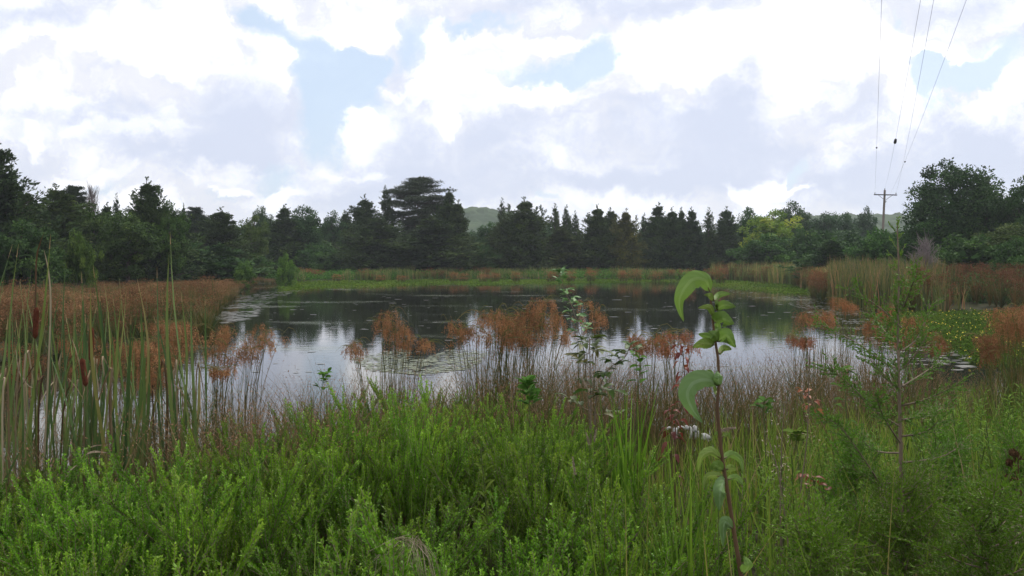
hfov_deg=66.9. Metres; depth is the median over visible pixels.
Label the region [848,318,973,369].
floating scum
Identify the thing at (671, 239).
cedar tree
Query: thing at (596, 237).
cedar tree
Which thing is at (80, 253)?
shrub
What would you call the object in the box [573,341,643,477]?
leafy shoot
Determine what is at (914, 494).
young juniper
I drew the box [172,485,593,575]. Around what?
feathery bush
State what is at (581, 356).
pinnate sapling
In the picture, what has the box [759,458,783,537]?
leafy forb
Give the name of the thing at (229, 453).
feathery bush
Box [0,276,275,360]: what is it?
woolgrass field
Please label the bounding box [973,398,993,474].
leafy forb
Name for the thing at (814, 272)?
woolgrass clump
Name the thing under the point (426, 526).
feathery bush
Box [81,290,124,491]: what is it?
cattail
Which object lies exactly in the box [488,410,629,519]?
feathery bush
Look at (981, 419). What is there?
leafy forb
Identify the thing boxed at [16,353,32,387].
dead leaf
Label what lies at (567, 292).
pinnate sapling
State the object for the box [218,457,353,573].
feathery bush
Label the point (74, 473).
feathery bush
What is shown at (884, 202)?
utility pole
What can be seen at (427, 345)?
woolgrass
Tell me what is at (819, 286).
woolgrass field
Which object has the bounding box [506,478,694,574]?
feathery bush
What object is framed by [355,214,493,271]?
cedar tree
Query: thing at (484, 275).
woolgrass clump
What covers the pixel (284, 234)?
cedar tree
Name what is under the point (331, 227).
broadleaf tree
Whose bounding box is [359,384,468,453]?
feathery bush
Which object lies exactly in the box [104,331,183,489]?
woolgrass
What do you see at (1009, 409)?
leafy forb
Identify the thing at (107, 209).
cedar tree
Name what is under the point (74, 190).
pine tree
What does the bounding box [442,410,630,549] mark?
feathery bush
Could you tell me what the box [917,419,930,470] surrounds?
leafy forb
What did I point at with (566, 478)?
feathery bush
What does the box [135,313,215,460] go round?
woolgrass
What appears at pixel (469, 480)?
feathery bush
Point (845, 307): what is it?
woolgrass
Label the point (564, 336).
woolgrass
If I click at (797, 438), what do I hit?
leafy shoot
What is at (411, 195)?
pine tree
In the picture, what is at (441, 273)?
sedge band
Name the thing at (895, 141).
power line
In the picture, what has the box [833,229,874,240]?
broadleaf tree
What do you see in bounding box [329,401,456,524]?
feathery bush
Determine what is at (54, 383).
cattail
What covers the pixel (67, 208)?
cedar tree
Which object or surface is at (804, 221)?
broadleaf tree
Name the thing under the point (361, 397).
feathery bush
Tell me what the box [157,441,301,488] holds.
feathery bush
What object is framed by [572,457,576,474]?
foxtail grass
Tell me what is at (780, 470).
dry stalk
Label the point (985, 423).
leafy forb
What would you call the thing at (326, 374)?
round leaved shoot
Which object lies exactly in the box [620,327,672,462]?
woolgrass
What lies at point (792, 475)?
leafy forb
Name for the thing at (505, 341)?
woolgrass
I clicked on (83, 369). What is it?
cattail
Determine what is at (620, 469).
grass tuft
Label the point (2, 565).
feathery bush
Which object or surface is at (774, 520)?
leafy forb
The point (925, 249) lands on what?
dead shrub
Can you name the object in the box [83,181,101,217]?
dead shrub
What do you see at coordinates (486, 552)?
fringe grass
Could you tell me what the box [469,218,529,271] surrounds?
cedar tree
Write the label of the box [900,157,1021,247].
broadleaf tree
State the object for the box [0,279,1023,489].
water
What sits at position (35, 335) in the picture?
cattail
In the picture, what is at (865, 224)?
broadleaf tree
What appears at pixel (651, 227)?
cedar tree
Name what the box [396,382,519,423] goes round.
feathery bush
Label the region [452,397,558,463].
feathery bush
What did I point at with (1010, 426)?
leafy forb
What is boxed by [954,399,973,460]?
leafy forb
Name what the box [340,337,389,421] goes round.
woolgrass
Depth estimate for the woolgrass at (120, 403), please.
8.95 m
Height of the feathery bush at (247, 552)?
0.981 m
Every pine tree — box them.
[63,185,97,221]
[185,206,209,247]
[373,175,459,238]
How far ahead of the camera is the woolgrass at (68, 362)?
9.38 m
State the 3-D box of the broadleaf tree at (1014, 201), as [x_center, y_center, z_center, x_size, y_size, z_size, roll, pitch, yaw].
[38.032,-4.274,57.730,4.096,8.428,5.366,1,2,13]
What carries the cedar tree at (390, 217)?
on the ground at (970, 304)
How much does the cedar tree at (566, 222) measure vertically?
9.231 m
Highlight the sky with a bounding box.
[0,0,1023,234]
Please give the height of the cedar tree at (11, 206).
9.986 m
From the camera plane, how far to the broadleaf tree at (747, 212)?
102.65 m
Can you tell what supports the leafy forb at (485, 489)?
on the ground at (970, 304)
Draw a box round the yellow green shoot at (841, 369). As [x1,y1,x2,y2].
[829,365,864,433]
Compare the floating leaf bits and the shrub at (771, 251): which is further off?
the shrub at (771, 251)
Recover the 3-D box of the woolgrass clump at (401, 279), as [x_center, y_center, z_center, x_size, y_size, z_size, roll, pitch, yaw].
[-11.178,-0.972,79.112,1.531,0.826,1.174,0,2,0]
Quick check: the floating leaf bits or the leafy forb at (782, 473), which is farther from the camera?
the floating leaf bits
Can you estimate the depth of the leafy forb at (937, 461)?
3.79 m
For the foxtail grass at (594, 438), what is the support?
on the ground at (970, 304)
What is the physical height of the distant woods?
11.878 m
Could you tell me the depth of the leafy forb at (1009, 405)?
7.34 m
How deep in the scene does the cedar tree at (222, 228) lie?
76.97 m
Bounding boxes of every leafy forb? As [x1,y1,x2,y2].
[162,500,171,575]
[163,474,192,574]
[470,444,507,575]
[748,451,760,501]
[753,466,777,544]
[756,477,787,571]
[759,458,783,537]
[770,455,790,543]
[776,455,805,566]
[789,445,810,482]
[803,424,814,487]
[814,444,828,497]
[819,443,835,478]
[863,417,884,467]
[871,428,883,482]
[877,445,895,508]
[907,410,928,481]
[913,438,937,565]
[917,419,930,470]
[925,412,952,566]
[946,410,967,545]
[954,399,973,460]
[961,444,991,562]
[968,390,988,466]
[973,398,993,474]
[975,428,994,536]
[978,421,1004,573]
[991,416,1017,480]
[993,405,1003,456]
[997,392,1016,425]
[1004,394,1017,438]
[1004,412,1016,453]
[1014,383,1023,456]
[1015,388,1023,444]
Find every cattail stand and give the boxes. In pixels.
[294,265,737,281]
[709,259,833,295]
[824,251,970,313]
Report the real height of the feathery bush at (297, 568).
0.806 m
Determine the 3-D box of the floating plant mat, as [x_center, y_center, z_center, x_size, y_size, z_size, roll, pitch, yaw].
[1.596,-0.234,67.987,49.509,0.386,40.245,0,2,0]
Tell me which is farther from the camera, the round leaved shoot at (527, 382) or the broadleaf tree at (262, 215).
the broadleaf tree at (262, 215)
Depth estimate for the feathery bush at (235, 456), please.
5.74 m
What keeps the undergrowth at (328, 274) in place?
on the ground at (970, 304)
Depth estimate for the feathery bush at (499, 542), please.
3.06 m
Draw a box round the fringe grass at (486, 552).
[13,400,686,575]
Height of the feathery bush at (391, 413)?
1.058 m
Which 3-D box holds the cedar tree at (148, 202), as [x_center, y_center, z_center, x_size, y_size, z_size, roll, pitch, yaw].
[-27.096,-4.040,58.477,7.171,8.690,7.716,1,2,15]
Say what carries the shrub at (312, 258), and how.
on the ground at (970, 304)
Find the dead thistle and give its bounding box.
[1004,448,1023,575]
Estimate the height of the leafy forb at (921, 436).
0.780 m
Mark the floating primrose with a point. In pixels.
(959, 314)
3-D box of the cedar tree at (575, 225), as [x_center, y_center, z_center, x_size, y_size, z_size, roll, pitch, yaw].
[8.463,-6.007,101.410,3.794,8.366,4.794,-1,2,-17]
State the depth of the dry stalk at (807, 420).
3.43 m
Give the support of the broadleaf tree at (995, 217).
on the ground at (970, 304)
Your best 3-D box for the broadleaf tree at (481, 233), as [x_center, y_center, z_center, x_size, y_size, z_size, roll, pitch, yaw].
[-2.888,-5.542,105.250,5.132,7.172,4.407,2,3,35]
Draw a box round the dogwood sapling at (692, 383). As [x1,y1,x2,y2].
[674,270,752,575]
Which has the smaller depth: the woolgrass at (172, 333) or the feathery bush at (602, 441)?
the feathery bush at (602, 441)
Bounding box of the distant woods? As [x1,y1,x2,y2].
[87,214,902,282]
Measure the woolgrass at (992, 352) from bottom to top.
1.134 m
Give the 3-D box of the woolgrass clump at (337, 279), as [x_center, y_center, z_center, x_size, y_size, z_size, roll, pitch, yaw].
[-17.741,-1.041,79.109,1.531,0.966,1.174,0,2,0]
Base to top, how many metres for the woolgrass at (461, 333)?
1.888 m
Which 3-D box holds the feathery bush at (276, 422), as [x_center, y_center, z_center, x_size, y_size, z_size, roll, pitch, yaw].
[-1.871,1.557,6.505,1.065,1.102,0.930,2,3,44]
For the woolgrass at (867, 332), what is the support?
on the ground at (970, 304)
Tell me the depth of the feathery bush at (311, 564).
3.94 m
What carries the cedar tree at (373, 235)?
on the ground at (970, 304)
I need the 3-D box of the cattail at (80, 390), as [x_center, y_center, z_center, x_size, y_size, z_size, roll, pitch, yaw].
[-3.275,1.039,5.827,1.112,2.428,0.341,2,3,42]
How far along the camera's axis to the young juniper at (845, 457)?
3.61 m
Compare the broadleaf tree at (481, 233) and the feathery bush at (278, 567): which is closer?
the feathery bush at (278, 567)
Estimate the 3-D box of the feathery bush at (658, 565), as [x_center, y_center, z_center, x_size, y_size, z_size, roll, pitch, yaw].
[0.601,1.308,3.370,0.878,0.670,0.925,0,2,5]
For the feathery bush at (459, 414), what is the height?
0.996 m
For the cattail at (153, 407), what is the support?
on the ground at (970, 304)
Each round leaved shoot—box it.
[314,367,331,427]
[514,375,542,433]
[627,350,650,482]
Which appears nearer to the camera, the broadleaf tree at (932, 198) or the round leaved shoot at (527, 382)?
the round leaved shoot at (527, 382)
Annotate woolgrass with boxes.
[0,337,53,478]
[34,332,123,465]
[97,340,139,450]
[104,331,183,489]
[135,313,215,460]
[178,363,245,450]
[182,322,255,447]
[213,322,301,440]
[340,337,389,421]
[363,302,421,414]
[389,334,446,409]
[441,305,511,412]
[471,302,536,415]
[489,292,561,416]
[515,310,578,422]
[559,296,609,435]
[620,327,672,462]
[639,323,701,464]
[778,329,831,429]
[783,306,841,429]
[824,293,862,409]
[851,296,907,427]
[884,312,930,429]
[903,327,957,423]
[962,331,1013,422]
[976,300,1023,438]
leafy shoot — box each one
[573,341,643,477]
[749,396,775,572]
[781,426,812,538]
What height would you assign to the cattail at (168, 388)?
2.450 m
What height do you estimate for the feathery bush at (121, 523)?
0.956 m
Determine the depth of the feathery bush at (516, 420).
5.34 m
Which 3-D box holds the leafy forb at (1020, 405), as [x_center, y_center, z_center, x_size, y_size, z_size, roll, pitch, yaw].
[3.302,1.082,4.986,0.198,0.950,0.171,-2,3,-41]
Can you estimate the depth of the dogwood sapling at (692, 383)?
1.74 m
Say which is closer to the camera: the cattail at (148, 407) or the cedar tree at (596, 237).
the cattail at (148, 407)
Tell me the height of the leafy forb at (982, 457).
0.808 m
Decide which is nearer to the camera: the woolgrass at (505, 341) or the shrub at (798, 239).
the woolgrass at (505, 341)
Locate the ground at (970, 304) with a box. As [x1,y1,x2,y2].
[0,272,1022,575]
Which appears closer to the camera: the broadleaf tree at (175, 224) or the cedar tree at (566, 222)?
the broadleaf tree at (175, 224)
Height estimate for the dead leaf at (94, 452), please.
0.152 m
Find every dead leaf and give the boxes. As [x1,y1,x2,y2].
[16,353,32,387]
[83,451,106,455]
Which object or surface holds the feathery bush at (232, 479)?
on the ground at (970, 304)
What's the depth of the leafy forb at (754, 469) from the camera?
5.33 m
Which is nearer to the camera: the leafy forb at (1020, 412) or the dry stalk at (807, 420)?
the dry stalk at (807, 420)
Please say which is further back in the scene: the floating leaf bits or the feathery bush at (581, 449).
the floating leaf bits
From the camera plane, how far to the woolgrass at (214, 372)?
7.60 m
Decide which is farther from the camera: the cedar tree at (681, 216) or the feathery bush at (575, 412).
the cedar tree at (681, 216)
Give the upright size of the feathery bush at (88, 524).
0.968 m
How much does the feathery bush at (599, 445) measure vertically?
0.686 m
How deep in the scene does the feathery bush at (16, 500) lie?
4.00 m
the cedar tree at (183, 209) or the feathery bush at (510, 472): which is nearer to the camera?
the feathery bush at (510, 472)
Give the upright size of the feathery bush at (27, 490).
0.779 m
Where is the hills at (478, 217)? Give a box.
[463,207,552,234]
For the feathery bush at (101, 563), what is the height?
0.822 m
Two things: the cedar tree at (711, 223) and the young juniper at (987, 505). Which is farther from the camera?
the cedar tree at (711, 223)
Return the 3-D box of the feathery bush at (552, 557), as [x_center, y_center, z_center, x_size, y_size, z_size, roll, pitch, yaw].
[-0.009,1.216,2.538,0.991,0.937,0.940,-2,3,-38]
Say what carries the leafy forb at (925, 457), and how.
on the ground at (970, 304)
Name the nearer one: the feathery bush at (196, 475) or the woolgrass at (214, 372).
the feathery bush at (196, 475)
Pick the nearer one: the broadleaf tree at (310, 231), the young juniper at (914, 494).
the young juniper at (914, 494)
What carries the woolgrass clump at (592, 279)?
in the water
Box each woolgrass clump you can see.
[331,273,344,281]
[374,274,386,281]
[395,275,405,281]
[448,272,459,281]
[456,273,470,281]
[476,274,489,281]
[489,272,501,281]
[511,271,522,281]
[544,271,556,280]
[564,270,575,280]
[584,271,595,280]
[618,270,630,281]
[629,269,644,281]
[650,270,662,281]
[712,265,726,283]
[808,266,827,283]
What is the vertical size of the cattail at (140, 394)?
2.199 m
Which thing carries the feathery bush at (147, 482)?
on the ground at (970, 304)
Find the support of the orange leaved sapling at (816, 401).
on the ground at (970, 304)
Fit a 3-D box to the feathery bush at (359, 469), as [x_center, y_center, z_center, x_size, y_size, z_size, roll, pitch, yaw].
[-0.967,1.255,4.511,0.927,1.118,1.022,1,3,24]
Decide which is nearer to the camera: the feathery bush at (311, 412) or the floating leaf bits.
the feathery bush at (311, 412)
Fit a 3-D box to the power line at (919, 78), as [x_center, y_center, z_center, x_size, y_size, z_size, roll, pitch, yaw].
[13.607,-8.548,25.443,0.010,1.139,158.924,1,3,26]
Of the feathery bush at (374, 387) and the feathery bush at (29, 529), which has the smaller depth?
the feathery bush at (29, 529)
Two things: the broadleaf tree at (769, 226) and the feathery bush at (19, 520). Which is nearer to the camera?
the feathery bush at (19, 520)
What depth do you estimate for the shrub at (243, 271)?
61.66 m
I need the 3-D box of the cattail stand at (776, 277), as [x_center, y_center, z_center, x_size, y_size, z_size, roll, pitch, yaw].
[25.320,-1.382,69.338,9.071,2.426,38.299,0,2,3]
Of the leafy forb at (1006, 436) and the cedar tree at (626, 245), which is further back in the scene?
the cedar tree at (626, 245)
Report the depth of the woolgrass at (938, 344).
9.39 m
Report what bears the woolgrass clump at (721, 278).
in the water
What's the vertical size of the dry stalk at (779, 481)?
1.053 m
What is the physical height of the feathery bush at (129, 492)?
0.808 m
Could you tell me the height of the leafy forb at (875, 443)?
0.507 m
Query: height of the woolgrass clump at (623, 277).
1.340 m
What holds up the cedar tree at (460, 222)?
on the ground at (970, 304)
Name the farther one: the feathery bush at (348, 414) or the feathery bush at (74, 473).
the feathery bush at (348, 414)
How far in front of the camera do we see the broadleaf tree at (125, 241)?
53.21 m
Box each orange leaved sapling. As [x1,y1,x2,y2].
[795,387,835,528]
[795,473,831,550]
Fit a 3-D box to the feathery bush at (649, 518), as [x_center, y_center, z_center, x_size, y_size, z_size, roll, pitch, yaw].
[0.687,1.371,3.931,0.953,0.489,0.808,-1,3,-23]
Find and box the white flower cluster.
[667,425,709,440]
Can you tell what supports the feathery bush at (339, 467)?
on the ground at (970, 304)
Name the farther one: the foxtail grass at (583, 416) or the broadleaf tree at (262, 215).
the broadleaf tree at (262, 215)
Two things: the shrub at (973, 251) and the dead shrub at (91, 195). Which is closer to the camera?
the shrub at (973, 251)
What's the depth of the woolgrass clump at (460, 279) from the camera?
79.00 m
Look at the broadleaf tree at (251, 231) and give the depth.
84.49 m
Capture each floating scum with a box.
[215,290,300,322]
[351,350,487,374]
[733,292,877,328]
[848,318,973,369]
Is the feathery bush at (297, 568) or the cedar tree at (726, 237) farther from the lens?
the cedar tree at (726, 237)
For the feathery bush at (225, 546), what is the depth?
3.71 m
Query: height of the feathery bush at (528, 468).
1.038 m
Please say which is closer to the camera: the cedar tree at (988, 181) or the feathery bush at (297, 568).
the feathery bush at (297, 568)
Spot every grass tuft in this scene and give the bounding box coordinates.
[370,534,440,575]
[596,384,668,559]
[643,422,725,575]
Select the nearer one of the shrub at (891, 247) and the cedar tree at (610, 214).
the shrub at (891, 247)
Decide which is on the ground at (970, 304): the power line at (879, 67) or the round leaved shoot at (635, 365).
the round leaved shoot at (635, 365)
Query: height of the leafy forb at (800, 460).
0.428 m
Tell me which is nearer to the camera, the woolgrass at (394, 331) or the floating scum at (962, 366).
the woolgrass at (394, 331)
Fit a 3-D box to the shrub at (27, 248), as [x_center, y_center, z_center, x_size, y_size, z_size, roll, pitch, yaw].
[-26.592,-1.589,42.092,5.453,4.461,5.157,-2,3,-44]
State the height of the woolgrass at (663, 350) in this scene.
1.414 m
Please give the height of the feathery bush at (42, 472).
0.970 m
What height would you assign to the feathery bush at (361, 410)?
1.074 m
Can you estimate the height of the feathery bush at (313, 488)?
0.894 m
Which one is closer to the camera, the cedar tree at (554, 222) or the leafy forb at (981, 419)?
the leafy forb at (981, 419)
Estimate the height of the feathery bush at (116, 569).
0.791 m
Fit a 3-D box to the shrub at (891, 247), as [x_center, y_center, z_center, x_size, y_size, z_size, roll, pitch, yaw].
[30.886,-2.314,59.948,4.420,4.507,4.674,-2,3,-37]
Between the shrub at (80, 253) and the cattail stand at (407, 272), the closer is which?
the shrub at (80, 253)
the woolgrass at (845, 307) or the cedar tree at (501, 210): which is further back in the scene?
the cedar tree at (501, 210)
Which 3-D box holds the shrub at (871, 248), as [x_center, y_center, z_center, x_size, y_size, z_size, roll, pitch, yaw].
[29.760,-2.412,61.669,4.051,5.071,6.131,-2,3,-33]
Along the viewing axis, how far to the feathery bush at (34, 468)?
5.90 m
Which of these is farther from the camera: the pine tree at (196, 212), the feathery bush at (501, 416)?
the pine tree at (196, 212)
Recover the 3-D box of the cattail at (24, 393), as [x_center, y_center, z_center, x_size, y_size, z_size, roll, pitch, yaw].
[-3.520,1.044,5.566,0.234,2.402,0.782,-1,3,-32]
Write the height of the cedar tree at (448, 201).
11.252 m
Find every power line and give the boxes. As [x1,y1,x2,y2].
[875,0,881,179]
[886,0,920,182]
[886,2,965,200]
[897,0,933,187]
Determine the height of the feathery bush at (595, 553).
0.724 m
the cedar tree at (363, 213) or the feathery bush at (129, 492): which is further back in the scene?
the cedar tree at (363, 213)
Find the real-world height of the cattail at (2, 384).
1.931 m
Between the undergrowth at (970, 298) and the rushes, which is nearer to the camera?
the rushes
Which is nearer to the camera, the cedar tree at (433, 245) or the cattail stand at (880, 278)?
the cattail stand at (880, 278)
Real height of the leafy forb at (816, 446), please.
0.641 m
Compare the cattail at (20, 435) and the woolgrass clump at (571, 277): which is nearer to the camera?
the cattail at (20, 435)
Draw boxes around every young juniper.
[748,476,896,575]
[803,412,906,575]
[804,216,1001,569]
[809,437,1005,575]
[871,452,1023,575]
[884,413,984,575]
[969,403,1023,567]
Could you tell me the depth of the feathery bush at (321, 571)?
2.30 m
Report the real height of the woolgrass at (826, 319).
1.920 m
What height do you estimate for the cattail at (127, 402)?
2.103 m
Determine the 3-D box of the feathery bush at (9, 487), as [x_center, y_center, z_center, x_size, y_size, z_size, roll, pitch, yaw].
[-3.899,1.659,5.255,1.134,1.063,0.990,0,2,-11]
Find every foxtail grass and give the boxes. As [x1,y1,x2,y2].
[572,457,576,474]
[580,376,590,540]
[586,432,590,532]
[593,429,596,500]
[718,427,735,575]
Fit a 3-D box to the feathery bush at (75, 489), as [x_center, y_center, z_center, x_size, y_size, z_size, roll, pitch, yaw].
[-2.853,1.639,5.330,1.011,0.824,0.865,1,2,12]
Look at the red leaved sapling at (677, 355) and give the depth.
4.44 m
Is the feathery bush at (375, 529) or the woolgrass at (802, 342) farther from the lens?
the woolgrass at (802, 342)
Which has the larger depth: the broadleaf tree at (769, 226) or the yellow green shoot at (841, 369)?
the broadleaf tree at (769, 226)
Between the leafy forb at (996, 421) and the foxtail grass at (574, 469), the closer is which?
the foxtail grass at (574, 469)
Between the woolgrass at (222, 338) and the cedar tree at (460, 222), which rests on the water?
the woolgrass at (222, 338)
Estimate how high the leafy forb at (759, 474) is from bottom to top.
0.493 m
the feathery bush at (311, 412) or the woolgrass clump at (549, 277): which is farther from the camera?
the woolgrass clump at (549, 277)
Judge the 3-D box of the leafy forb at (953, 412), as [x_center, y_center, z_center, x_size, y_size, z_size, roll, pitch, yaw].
[2.329,1.099,4.006,0.181,0.941,0.188,-2,3,-36]
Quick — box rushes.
[0,334,1021,575]
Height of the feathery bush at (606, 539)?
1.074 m
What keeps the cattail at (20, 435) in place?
in the water
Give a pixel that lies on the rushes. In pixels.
(735, 396)
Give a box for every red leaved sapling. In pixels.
[658,409,685,510]
[659,345,698,532]
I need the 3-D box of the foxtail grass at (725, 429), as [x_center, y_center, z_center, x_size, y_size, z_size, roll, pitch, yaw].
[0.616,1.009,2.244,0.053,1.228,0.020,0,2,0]
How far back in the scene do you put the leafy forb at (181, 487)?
3.51 m
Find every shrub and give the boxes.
[0,218,72,291]
[59,229,103,290]
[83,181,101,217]
[233,259,257,288]
[242,253,278,277]
[275,252,299,285]
[292,241,343,271]
[725,232,796,268]
[785,226,818,264]
[802,236,839,257]
[843,226,903,265]
[878,229,930,264]
[905,230,942,271]
[914,232,999,275]
[988,235,1023,279]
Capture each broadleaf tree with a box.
[74,200,116,269]
[94,210,161,282]
[148,199,191,279]
[238,215,269,256]
[251,205,273,244]
[291,205,325,250]
[318,210,348,246]
[474,221,495,247]
[733,206,762,250]
[736,208,808,248]
[764,200,811,235]
[805,211,845,239]
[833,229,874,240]
[835,212,862,234]
[854,205,877,237]
[896,216,975,259]
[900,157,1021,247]
[941,185,1014,240]
[973,222,1023,248]
[993,175,1023,234]
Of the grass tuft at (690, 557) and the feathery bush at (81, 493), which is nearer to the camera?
the grass tuft at (690, 557)
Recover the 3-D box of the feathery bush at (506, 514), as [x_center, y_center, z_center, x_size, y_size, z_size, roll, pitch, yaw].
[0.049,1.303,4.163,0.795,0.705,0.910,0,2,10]
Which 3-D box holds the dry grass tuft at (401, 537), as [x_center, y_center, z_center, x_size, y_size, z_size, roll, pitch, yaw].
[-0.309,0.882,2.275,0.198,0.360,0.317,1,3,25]
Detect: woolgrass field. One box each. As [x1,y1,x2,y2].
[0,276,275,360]
[711,261,839,301]
[902,261,1023,312]
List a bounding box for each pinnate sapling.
[551,266,592,442]
[555,334,630,487]
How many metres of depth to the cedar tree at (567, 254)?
97.11 m
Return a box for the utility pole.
[874,189,896,229]
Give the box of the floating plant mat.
[278,278,826,296]
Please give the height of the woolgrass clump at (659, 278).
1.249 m
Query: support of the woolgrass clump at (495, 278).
in the water
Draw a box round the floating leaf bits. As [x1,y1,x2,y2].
[254,296,780,372]
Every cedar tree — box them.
[0,143,97,280]
[19,185,67,283]
[37,183,120,282]
[94,176,217,284]
[98,202,118,272]
[112,195,123,225]
[181,202,192,238]
[188,206,278,274]
[261,204,311,272]
[322,194,385,271]
[322,215,413,271]
[334,210,351,245]
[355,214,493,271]
[372,185,408,256]
[429,187,479,250]
[444,199,486,269]
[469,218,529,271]
[484,196,565,270]
[485,197,511,249]
[533,226,589,271]
[540,203,574,240]
[561,204,577,240]
[567,210,586,258]
[571,204,624,269]
[600,207,647,266]
[606,208,651,270]
[635,213,648,264]
[637,202,668,269]
[642,206,698,270]
[664,207,702,269]
[672,206,721,270]
[699,207,717,268]
[703,206,745,266]
[966,173,1003,201]
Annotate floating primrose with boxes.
[861,308,1023,367]
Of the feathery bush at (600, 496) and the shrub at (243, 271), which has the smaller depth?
the feathery bush at (600, 496)
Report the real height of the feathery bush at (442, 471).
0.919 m
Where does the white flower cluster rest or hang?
on the ground at (970, 304)
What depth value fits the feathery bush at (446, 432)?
4.54 m
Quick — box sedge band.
[300,266,723,279]
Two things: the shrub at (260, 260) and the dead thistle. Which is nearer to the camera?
the dead thistle
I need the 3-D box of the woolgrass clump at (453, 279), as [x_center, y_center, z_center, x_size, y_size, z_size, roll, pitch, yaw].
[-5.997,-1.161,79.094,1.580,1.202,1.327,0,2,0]
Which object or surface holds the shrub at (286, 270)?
on the ground at (970, 304)
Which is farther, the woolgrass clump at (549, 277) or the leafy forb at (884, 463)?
the woolgrass clump at (549, 277)
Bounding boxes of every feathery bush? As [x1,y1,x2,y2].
[0,440,228,575]
[0,445,13,496]
[0,445,113,574]
[0,449,171,575]
[0,459,262,575]
[0,469,72,574]
[0,482,118,564]
[0,506,94,575]
[0,542,157,575]
[1,473,163,574]
[2,488,193,575]
[4,458,62,514]
[4,465,82,549]
[7,453,69,495]
[7,454,48,516]
[11,463,172,557]
[11,484,54,534]
[18,462,139,508]
[31,507,264,575]
[37,533,424,575]
[69,457,265,575]
[77,460,221,573]
[95,446,325,575]
[105,422,359,575]
[136,453,334,571]
[156,414,355,573]
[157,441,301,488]
[165,430,302,567]
[166,415,316,574]
[171,439,302,502]
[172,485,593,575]
[185,433,322,475]
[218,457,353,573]
[227,395,414,570]
[229,402,336,458]
[235,386,380,441]
[235,401,415,566]
[239,468,508,575]
[271,544,443,575]
[272,401,377,462]
[273,512,463,575]
[275,404,379,476]
[280,433,352,548]
[283,519,490,575]
[298,420,444,563]
[302,400,415,452]
[309,374,478,548]
[309,467,527,575]
[314,560,379,575]
[325,401,456,448]
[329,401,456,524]
[339,397,514,547]
[348,387,492,529]
[351,390,483,444]
[354,486,623,575]
[358,502,686,575]
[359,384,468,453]
[366,376,503,433]
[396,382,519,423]
[396,401,496,518]
[415,531,571,575]
[422,409,621,575]
[430,396,556,430]
[430,405,541,533]
[430,412,510,507]
[437,435,516,536]
[440,453,590,572]
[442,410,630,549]
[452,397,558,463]
[462,392,579,452]
[467,416,617,560]
[470,420,612,458]
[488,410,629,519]
[506,423,641,534]
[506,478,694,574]
[510,452,713,546]
[514,449,772,575]
[518,436,672,536]
[538,416,636,460]
[541,499,776,575]
[550,491,733,575]
[557,519,760,575]
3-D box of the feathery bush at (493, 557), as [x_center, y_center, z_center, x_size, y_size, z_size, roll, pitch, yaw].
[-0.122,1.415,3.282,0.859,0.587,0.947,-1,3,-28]
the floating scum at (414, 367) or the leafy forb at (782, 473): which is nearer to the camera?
the leafy forb at (782, 473)
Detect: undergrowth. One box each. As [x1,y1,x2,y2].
[37,272,125,287]
[252,267,750,281]
[909,266,1023,303]
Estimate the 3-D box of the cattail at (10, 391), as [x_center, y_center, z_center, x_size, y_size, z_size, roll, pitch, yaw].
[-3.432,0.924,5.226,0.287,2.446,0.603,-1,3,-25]
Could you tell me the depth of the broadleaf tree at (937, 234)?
58.99 m
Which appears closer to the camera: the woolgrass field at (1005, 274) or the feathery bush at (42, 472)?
the feathery bush at (42, 472)
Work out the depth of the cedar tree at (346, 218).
112.11 m
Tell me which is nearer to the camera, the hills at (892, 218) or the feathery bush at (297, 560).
the feathery bush at (297, 560)
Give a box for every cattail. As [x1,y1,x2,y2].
[0,244,27,510]
[0,319,24,494]
[6,233,78,492]
[6,274,39,497]
[10,293,47,477]
[33,291,76,483]
[40,303,85,476]
[48,268,105,494]
[64,289,107,501]
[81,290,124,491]
[98,275,149,495]
[101,280,142,484]
[122,305,161,479]
[133,315,173,485]
[157,237,196,473]
[165,300,197,487]
[182,304,216,461]
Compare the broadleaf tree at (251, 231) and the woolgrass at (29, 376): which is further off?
the broadleaf tree at (251, 231)
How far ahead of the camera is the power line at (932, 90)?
30.25 m
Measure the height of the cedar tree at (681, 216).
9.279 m
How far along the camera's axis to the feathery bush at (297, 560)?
3.06 m
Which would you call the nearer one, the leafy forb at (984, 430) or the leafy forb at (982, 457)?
the leafy forb at (982, 457)
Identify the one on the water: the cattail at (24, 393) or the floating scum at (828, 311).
the floating scum at (828, 311)
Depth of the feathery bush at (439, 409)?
6.08 m
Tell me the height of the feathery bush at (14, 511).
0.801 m
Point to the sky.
(239, 106)
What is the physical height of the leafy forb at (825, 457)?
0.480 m
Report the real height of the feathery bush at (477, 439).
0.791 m
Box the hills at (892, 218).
[703,212,928,234]
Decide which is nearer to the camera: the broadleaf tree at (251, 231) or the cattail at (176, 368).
the cattail at (176, 368)
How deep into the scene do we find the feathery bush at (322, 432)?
6.33 m
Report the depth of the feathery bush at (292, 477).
3.42 m
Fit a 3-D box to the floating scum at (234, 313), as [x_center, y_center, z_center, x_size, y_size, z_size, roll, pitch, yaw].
[-14.951,0.750,45.231,3.296,0.010,31.203,0,2,-11]
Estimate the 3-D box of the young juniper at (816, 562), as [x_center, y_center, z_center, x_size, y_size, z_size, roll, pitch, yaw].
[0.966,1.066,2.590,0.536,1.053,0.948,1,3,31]
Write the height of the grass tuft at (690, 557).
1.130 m
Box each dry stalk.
[761,431,798,573]
[771,388,791,565]
[798,344,817,565]

